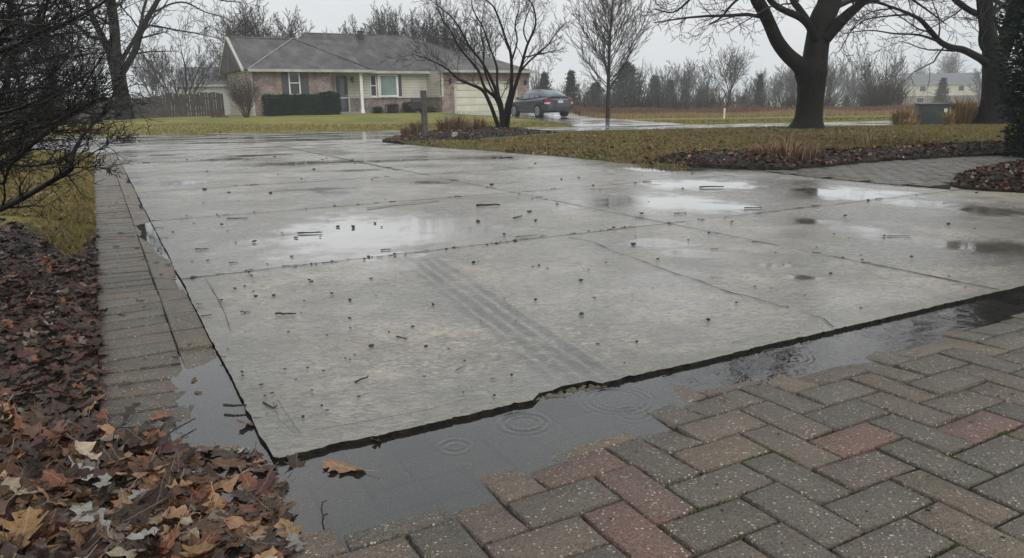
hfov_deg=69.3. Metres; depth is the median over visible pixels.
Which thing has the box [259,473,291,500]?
fallen leaf
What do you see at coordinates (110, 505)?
fallen leaf
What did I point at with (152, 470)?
fallen leaf
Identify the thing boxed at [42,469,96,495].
fallen leaf
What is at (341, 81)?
front door
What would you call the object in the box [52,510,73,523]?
fallen leaf
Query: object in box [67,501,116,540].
fallen leaf
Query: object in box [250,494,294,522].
fallen leaf
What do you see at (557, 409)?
paving bed
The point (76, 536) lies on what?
fallen leaf
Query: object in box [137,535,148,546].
fallen leaf
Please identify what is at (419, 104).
letter box
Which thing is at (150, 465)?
fallen leaf
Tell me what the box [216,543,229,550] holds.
fallen leaf
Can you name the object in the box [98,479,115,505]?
fallen leaf
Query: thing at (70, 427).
fallen leaf
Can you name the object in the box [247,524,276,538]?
fallen leaf
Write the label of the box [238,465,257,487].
fallen leaf
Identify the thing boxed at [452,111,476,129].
dead plant
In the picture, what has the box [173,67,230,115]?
neighbour house
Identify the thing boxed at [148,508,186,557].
fallen leaf
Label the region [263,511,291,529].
fallen leaf
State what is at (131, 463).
fallen leaf
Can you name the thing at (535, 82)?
bare tree
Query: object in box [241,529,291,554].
fallen leaf
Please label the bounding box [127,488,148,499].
fallen leaf
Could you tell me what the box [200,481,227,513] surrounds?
fallen leaf
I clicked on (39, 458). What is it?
fallen leaf
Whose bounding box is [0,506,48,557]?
fallen leaf
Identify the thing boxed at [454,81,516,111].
garage door
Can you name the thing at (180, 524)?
fallen leaf
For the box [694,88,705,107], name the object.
conifer
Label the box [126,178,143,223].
border puddle
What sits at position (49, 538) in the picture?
fallen leaf
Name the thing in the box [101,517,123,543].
fallen leaf
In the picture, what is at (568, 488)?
paver patio
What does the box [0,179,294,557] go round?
leaf litter
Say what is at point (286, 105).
clipped hedge
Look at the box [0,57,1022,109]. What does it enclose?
wood
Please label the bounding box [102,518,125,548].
fallen leaf
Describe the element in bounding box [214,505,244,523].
fallen leaf
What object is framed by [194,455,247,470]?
fallen leaf
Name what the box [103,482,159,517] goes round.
fallen leaf
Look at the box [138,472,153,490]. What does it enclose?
fallen leaf
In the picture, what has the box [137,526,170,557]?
fallen leaf
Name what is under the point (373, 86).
window
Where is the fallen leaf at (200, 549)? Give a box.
[179,535,215,557]
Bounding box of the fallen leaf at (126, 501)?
[119,488,132,529]
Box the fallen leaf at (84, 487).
[70,483,94,492]
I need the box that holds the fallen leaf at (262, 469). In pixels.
[251,462,278,471]
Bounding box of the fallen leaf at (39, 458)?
[35,455,46,462]
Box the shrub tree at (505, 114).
[381,0,583,127]
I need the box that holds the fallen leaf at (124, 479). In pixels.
[115,475,137,482]
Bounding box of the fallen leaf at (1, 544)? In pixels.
[0,526,18,546]
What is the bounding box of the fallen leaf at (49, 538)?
[46,517,79,542]
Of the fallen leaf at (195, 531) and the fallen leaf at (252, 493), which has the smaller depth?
the fallen leaf at (195, 531)
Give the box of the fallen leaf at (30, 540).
[20,530,52,554]
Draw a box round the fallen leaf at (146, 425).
[129,420,172,436]
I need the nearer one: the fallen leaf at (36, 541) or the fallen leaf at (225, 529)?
the fallen leaf at (36, 541)
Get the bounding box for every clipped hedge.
[261,93,325,115]
[316,90,341,114]
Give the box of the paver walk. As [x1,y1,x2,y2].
[764,155,1023,185]
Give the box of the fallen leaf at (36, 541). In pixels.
[31,532,50,546]
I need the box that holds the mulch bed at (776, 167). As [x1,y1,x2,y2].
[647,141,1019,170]
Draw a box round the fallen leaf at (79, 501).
[61,486,105,505]
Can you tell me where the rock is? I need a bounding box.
[458,133,467,137]
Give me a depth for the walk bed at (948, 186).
7.66 m
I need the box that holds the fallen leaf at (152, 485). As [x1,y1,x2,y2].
[140,484,157,503]
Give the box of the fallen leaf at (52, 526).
[49,522,64,530]
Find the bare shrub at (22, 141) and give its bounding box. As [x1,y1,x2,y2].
[0,0,163,223]
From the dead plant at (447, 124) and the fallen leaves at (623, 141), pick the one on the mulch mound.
the dead plant at (447, 124)
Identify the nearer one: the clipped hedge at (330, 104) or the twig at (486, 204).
the twig at (486, 204)
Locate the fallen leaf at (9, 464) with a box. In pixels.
[0,438,20,473]
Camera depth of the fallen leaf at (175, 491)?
1.68 m
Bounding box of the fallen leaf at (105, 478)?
[92,473,111,490]
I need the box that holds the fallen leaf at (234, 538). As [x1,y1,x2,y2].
[215,532,238,547]
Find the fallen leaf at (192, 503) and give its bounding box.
[184,493,199,515]
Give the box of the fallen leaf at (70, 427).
[52,417,86,443]
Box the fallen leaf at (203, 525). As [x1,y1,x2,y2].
[158,517,223,535]
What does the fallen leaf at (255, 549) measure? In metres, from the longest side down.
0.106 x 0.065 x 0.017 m
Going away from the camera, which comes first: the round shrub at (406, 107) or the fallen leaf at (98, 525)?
the fallen leaf at (98, 525)
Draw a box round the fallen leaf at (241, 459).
[223,456,257,472]
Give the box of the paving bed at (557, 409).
[93,155,1023,557]
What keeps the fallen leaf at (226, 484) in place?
on the leaf litter
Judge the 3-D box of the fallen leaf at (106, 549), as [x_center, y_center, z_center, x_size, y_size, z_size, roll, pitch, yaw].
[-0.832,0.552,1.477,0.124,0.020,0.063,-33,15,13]
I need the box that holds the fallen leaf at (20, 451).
[14,448,24,462]
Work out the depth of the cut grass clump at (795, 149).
10.00 m
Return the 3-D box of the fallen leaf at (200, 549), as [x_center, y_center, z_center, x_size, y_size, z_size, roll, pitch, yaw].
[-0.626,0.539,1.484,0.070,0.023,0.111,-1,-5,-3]
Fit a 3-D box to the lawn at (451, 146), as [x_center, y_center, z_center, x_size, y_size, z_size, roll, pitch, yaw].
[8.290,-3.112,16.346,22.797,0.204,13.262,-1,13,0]
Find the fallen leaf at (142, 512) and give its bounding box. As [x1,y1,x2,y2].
[104,496,167,531]
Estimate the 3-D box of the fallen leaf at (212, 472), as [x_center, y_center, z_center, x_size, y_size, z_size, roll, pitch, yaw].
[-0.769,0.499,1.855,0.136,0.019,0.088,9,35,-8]
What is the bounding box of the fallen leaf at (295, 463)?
[284,453,306,474]
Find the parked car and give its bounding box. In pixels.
[511,89,572,116]
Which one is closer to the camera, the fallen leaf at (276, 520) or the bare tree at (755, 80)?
the fallen leaf at (276, 520)
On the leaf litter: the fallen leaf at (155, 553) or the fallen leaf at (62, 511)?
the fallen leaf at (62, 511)
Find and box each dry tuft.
[773,133,801,143]
[851,126,885,144]
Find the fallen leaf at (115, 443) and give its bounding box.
[97,427,125,461]
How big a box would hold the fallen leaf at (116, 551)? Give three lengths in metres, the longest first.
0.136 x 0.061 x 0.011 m
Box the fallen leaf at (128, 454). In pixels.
[108,451,132,467]
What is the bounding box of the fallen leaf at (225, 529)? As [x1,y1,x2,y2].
[207,514,235,535]
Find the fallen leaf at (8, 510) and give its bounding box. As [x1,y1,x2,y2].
[0,492,12,518]
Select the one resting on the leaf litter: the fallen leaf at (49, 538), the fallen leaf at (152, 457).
the fallen leaf at (152, 457)
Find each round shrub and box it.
[372,106,382,112]
[383,103,398,112]
[400,101,417,112]
[427,105,436,112]
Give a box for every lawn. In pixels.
[0,103,977,136]
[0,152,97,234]
[406,126,1004,167]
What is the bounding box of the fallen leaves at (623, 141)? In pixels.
[416,126,989,164]
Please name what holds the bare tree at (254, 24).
on the lawn at (379, 118)
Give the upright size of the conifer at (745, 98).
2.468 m
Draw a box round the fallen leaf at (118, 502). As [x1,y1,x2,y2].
[105,478,137,513]
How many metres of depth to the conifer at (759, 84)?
85.19 m
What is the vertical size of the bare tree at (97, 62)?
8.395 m
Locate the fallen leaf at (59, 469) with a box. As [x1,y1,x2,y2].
[36,460,65,478]
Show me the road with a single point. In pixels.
(180, 139)
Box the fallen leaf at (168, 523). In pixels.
[162,517,191,527]
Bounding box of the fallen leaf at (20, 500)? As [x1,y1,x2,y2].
[15,496,43,510]
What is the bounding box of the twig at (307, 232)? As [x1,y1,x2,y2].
[297,231,321,233]
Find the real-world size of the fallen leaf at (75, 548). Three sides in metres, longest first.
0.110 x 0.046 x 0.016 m
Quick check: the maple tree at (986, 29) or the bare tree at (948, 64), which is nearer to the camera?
the maple tree at (986, 29)
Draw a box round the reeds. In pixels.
[569,102,979,115]
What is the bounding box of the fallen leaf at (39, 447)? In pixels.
[30,443,44,451]
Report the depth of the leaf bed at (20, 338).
3.03 m
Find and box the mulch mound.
[382,127,554,143]
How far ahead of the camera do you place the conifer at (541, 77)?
77.11 m
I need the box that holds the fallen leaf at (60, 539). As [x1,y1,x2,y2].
[45,536,70,544]
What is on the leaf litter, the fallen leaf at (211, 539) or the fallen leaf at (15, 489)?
the fallen leaf at (211, 539)
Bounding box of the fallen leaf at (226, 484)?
[208,467,250,492]
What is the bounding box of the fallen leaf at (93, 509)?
[66,506,99,523]
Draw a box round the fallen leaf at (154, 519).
[146,511,162,524]
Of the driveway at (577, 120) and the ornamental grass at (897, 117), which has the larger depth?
the driveway at (577, 120)
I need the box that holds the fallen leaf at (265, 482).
[250,470,277,500]
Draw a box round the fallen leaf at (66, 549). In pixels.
[53,546,71,551]
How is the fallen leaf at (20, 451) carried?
on the fallen leaf at (39, 447)
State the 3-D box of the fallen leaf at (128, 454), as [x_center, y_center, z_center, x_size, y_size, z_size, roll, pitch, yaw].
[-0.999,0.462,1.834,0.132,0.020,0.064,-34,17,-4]
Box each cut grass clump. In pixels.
[739,146,788,152]
[748,138,829,160]
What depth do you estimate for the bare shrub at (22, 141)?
3.05 m
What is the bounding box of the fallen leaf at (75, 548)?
[71,545,111,557]
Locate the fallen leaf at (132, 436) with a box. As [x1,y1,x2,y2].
[122,428,160,455]
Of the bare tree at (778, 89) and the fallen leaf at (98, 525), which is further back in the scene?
the bare tree at (778, 89)
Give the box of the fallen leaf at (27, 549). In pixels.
[22,538,33,552]
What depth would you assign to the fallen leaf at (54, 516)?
1.52 m
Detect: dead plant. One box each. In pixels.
[398,125,417,136]
[407,119,431,133]
[429,114,461,130]
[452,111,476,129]
[471,114,491,128]
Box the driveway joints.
[101,142,998,433]
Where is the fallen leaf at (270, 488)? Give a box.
[246,477,298,491]
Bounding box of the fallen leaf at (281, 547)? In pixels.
[268,537,301,555]
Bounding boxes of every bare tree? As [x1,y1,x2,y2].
[0,1,76,96]
[25,18,97,97]
[74,26,110,98]
[123,48,176,96]
[127,16,220,115]
[193,49,227,81]
[203,9,285,63]
[216,0,314,40]
[236,7,306,38]
[321,10,410,34]
[342,5,399,34]
[343,0,454,47]
[369,6,450,49]
[392,1,462,50]
[408,19,489,53]
[439,15,502,58]
[528,59,555,89]
[551,0,659,118]
[645,62,682,97]
[665,59,701,93]
[694,63,718,99]
[700,45,755,105]
[739,69,768,104]
[764,72,784,103]
[774,65,796,95]
[825,57,850,97]
[837,65,874,105]
[855,34,907,91]
[883,55,909,88]
[912,49,971,73]
[913,64,942,73]
[963,67,981,102]
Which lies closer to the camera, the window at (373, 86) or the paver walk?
the paver walk
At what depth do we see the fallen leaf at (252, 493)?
1.77 m
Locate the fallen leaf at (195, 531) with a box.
[179,527,201,545]
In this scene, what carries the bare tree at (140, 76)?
on the lawn at (379, 118)
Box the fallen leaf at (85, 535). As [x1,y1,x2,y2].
[71,518,99,550]
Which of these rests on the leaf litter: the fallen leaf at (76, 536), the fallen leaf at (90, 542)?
the fallen leaf at (90, 542)
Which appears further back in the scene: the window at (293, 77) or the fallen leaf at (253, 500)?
the window at (293, 77)
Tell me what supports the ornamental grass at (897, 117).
on the lawn at (451, 146)
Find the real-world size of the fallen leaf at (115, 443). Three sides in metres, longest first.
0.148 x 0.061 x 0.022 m
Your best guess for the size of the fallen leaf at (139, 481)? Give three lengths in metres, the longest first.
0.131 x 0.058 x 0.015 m
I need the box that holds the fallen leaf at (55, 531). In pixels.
[34,522,74,540]
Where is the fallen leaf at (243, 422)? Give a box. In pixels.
[236,419,253,425]
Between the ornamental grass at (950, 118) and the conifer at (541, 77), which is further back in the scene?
the conifer at (541, 77)
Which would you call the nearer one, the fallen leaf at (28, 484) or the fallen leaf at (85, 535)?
the fallen leaf at (85, 535)
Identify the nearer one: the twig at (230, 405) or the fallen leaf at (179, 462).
the fallen leaf at (179, 462)
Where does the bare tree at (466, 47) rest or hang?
on the lawn at (379, 118)
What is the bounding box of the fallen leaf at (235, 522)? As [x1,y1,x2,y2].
[210,513,267,536]
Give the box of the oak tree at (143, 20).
[45,0,268,119]
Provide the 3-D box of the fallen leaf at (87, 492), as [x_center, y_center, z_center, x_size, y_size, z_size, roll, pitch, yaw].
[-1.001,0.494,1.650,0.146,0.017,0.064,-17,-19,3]
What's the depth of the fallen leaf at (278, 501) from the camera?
1.72 m
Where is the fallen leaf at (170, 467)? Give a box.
[154,449,177,490]
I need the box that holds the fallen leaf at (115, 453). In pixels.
[107,441,134,476]
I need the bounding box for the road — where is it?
[4,121,893,147]
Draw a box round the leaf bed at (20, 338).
[0,224,99,462]
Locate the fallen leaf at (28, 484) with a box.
[0,472,55,499]
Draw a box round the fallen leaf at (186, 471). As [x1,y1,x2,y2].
[175,466,190,480]
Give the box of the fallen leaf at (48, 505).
[29,487,72,514]
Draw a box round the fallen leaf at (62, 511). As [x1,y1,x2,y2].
[42,508,67,513]
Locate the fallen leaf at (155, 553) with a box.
[132,547,171,556]
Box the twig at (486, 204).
[476,204,499,206]
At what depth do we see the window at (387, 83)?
46.41 m
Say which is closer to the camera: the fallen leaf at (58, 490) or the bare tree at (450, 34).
the fallen leaf at (58, 490)
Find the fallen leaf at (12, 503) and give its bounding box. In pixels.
[7,499,15,507]
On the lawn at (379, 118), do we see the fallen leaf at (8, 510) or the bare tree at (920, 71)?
the bare tree at (920, 71)
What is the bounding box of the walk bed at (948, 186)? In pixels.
[768,157,1018,189]
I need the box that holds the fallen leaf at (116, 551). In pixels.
[105,546,148,557]
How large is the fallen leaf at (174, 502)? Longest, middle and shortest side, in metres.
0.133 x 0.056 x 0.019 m
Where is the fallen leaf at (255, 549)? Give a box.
[241,541,284,557]
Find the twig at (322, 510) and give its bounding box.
[321,500,326,519]
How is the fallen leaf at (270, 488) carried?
on the leaf litter
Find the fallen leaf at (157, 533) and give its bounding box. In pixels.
[135,525,163,538]
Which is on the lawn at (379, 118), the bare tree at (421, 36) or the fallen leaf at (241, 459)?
the bare tree at (421, 36)
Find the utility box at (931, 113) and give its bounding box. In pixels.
[913,103,951,124]
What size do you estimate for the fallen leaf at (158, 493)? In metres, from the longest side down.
0.132 x 0.083 x 0.027 m
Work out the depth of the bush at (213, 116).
37.98 m
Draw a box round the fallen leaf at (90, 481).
[65,477,119,487]
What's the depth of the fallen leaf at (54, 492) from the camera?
1.64 m
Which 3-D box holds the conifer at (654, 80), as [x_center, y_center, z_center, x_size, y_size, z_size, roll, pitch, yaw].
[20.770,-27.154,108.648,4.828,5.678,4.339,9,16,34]
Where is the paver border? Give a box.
[94,153,268,487]
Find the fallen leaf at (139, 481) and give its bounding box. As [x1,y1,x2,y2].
[124,475,141,487]
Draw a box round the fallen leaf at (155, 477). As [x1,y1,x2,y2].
[128,468,190,489]
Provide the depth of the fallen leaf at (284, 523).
1.62 m
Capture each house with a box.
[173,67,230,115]
[218,30,535,115]
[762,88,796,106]
[903,72,981,105]
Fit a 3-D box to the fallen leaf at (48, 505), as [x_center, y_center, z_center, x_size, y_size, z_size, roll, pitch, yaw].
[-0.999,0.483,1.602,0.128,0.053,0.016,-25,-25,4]
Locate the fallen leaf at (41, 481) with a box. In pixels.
[28,463,48,504]
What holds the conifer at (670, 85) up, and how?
on the lawn at (379, 118)
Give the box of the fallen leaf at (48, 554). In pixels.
[44,541,68,557]
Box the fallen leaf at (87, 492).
[63,488,90,500]
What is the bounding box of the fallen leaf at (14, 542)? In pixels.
[0,535,22,554]
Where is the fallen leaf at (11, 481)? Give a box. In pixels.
[1,476,20,499]
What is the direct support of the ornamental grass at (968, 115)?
on the lawn at (451, 146)
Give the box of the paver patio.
[160,291,1023,557]
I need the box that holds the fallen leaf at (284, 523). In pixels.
[277,518,305,536]
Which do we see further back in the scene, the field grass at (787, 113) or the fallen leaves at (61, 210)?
the field grass at (787, 113)
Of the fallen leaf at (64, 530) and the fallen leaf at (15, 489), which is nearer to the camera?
the fallen leaf at (64, 530)
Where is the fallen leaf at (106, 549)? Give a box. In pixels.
[98,541,116,557]
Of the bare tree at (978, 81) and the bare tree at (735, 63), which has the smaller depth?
the bare tree at (735, 63)
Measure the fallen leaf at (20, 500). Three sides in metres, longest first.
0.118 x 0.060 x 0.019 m
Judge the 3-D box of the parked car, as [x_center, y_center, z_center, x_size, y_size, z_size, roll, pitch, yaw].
[1.452,-9.392,39.487,2.068,1.447,4.354,-8,15,-27]
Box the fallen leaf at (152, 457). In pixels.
[128,446,165,472]
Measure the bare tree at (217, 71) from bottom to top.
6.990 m
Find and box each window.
[288,72,300,94]
[369,75,377,96]
[379,75,397,96]
[916,97,924,102]
[919,86,925,91]
[958,85,964,90]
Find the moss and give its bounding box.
[678,421,1023,557]
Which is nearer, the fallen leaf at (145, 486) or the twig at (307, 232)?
the fallen leaf at (145, 486)
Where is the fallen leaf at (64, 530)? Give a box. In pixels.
[58,525,80,535]
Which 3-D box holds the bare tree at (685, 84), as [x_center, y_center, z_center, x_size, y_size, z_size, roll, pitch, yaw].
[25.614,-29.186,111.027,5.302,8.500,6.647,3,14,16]
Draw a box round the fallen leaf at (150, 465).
[136,442,161,489]
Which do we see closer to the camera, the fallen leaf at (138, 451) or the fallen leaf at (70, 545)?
the fallen leaf at (70, 545)
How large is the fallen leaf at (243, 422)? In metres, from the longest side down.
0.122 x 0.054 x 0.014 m
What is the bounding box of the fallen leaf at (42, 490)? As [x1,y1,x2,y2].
[38,487,78,505]
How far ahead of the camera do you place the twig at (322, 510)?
1.68 m
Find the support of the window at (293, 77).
in the brick house at (356, 73)
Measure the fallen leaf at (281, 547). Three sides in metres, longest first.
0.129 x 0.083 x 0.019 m
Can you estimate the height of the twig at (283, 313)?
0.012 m
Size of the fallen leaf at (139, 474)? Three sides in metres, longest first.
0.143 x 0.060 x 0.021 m
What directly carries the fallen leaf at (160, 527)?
on the leaf litter
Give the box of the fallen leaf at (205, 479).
[185,473,218,486]
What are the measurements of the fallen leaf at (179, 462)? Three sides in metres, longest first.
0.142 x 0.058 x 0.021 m
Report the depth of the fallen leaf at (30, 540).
1.49 m
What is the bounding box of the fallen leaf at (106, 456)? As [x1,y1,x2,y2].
[98,448,117,467]
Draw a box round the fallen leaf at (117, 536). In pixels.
[108,524,134,550]
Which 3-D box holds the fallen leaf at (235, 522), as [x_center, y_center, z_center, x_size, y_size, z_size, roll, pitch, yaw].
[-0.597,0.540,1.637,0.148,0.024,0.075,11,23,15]
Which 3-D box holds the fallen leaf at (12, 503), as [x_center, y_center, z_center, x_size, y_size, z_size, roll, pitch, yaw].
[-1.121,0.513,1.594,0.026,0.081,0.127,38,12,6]
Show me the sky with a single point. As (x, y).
(658, 50)
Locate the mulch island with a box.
[951,162,1023,192]
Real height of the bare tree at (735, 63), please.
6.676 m
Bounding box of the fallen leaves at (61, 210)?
[0,163,94,223]
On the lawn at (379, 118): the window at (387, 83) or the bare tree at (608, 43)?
the bare tree at (608, 43)
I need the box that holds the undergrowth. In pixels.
[0,75,917,119]
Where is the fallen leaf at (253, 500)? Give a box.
[237,486,294,503]
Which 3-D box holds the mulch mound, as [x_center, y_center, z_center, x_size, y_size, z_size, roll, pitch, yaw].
[-0.796,-3.901,19.921,4.779,0.271,7.926,-1,13,0]
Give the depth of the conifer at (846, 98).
106.96 m
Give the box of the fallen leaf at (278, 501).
[259,496,283,518]
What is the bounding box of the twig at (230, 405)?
[223,403,245,406]
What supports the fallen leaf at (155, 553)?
on the fallen leaf at (211, 539)
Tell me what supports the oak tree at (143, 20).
on the lawn at (379, 118)
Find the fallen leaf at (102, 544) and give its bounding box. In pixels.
[96,539,108,553]
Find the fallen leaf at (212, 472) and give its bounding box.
[195,462,217,481]
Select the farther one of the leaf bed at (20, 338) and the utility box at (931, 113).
the utility box at (931, 113)
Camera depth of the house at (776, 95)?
180.16 m
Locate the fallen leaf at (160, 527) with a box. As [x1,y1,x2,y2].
[129,524,173,539]
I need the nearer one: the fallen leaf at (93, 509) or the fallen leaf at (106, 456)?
the fallen leaf at (93, 509)
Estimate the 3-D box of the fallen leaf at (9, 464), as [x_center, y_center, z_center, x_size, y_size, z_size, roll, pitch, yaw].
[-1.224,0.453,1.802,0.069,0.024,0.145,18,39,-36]
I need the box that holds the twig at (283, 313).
[275,312,295,314]
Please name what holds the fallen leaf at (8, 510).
on the fallen leaf
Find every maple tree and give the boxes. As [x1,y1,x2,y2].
[629,0,984,129]
[807,0,1023,124]
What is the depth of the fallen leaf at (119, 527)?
1.56 m
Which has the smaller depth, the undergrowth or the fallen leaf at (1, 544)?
the fallen leaf at (1, 544)
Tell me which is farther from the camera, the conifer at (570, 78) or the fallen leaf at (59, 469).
the conifer at (570, 78)
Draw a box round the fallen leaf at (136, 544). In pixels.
[126,542,142,550]
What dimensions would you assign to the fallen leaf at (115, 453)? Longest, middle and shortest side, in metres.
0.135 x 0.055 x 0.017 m
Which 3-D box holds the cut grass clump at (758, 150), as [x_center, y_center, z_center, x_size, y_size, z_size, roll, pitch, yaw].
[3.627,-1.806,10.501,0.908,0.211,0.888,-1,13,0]
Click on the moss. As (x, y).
(740, 537)
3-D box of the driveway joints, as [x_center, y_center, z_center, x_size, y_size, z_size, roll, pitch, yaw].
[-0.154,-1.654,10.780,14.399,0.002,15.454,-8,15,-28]
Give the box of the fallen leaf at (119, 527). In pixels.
[110,521,130,534]
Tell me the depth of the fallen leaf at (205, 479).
1.83 m
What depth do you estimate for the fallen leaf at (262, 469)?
1.89 m
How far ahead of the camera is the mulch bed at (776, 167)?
10.37 m
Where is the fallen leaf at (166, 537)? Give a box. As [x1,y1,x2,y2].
[161,510,189,541]
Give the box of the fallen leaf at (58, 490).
[16,489,75,495]
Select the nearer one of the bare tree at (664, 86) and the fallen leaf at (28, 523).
the fallen leaf at (28, 523)
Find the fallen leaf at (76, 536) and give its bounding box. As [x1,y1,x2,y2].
[64,518,84,548]
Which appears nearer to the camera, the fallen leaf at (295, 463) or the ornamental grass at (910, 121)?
the fallen leaf at (295, 463)
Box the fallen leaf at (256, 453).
[246,442,267,465]
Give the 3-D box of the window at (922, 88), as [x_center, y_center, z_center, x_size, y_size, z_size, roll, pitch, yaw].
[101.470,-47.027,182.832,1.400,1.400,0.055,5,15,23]
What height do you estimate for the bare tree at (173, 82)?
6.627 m
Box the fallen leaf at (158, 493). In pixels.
[136,471,171,516]
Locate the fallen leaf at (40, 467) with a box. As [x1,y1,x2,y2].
[21,451,61,477]
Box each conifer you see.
[537,71,551,89]
[562,70,586,106]
[581,82,605,107]
[605,60,647,107]
[645,75,664,105]
[661,78,677,108]
[679,87,690,107]
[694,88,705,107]
[740,95,748,107]
[750,73,765,105]
[839,95,852,107]
[930,77,951,102]
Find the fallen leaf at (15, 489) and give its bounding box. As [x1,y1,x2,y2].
[9,486,36,494]
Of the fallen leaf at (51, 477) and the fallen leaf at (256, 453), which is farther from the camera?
the fallen leaf at (256, 453)
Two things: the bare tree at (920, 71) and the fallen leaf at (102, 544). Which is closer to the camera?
the fallen leaf at (102, 544)
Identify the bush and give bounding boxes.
[206,108,224,117]
[223,71,261,117]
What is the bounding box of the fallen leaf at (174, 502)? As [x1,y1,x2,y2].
[164,495,189,507]
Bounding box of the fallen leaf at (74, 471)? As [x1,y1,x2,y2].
[37,462,94,480]
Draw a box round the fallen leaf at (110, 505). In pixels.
[67,484,117,509]
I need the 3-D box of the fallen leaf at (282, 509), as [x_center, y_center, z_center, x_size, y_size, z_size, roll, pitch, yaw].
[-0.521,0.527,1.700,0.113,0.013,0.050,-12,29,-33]
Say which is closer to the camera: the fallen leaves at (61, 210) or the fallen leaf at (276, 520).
the fallen leaf at (276, 520)
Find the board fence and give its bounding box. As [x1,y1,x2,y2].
[25,92,224,121]
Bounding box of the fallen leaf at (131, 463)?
[125,456,175,474]
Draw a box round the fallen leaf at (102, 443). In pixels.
[100,430,122,450]
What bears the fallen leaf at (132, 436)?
on the leaf litter
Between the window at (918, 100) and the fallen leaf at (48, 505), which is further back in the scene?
the window at (918, 100)
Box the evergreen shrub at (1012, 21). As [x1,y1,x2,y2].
[982,0,1023,157]
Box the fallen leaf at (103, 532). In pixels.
[67,511,115,543]
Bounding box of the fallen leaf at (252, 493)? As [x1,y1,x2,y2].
[248,468,277,498]
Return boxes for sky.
[0,0,1022,108]
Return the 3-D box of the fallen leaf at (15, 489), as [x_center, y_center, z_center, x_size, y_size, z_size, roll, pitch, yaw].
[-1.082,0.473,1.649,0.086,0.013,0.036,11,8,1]
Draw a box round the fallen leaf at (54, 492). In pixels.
[48,479,64,494]
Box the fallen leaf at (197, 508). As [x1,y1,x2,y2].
[186,502,213,511]
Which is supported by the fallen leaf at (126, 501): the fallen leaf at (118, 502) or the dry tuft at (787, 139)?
the fallen leaf at (118, 502)
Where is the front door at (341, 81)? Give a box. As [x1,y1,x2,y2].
[333,74,350,111]
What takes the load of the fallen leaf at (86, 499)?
on the leaf litter
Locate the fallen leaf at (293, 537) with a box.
[285,525,306,551]
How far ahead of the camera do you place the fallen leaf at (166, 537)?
1.51 m
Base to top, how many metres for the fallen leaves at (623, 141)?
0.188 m
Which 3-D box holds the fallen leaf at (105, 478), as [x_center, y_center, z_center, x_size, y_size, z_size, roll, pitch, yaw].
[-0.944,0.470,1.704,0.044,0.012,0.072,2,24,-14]
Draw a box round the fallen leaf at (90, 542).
[81,519,107,553]
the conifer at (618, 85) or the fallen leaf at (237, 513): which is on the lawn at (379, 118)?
the conifer at (618, 85)
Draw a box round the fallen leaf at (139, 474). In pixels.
[116,461,175,477]
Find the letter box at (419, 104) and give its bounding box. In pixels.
[411,91,427,136]
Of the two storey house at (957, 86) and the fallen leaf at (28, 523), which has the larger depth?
the two storey house at (957, 86)
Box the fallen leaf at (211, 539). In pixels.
[184,530,221,557]
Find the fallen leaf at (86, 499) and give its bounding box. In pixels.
[65,496,112,502]
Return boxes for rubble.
[536,384,607,402]
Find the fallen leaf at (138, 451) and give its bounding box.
[127,431,163,456]
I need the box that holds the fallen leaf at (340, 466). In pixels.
[322,460,379,472]
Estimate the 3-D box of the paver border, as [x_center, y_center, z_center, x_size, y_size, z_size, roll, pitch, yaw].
[-4.521,-0.996,8.415,0.395,0.068,15.384,-8,15,-28]
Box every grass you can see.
[581,109,1015,118]
[888,105,921,124]
[900,118,920,125]
[929,92,980,123]
[940,108,964,124]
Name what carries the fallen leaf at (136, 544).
on the leaf litter
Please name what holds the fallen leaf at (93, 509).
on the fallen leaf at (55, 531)
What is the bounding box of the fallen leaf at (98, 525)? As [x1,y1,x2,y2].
[81,521,102,536]
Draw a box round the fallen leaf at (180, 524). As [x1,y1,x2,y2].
[161,516,194,527]
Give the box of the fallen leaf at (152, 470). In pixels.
[139,465,167,480]
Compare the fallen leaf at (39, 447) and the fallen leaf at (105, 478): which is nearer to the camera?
the fallen leaf at (105, 478)
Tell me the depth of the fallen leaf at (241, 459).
1.94 m
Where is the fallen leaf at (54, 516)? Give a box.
[28,509,60,551]
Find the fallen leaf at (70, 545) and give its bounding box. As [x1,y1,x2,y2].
[52,541,102,549]
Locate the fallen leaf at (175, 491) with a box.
[158,468,183,512]
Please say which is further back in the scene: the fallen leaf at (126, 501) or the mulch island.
the mulch island
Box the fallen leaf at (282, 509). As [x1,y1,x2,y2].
[260,497,307,518]
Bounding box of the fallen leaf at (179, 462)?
[171,452,189,472]
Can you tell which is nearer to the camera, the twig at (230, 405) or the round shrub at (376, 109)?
the twig at (230, 405)
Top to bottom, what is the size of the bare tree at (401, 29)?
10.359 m
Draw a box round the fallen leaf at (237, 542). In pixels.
[215,537,245,549]
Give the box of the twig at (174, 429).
[122,416,195,434]
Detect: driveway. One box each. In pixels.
[34,139,1023,468]
[443,112,683,126]
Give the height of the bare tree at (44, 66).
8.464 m

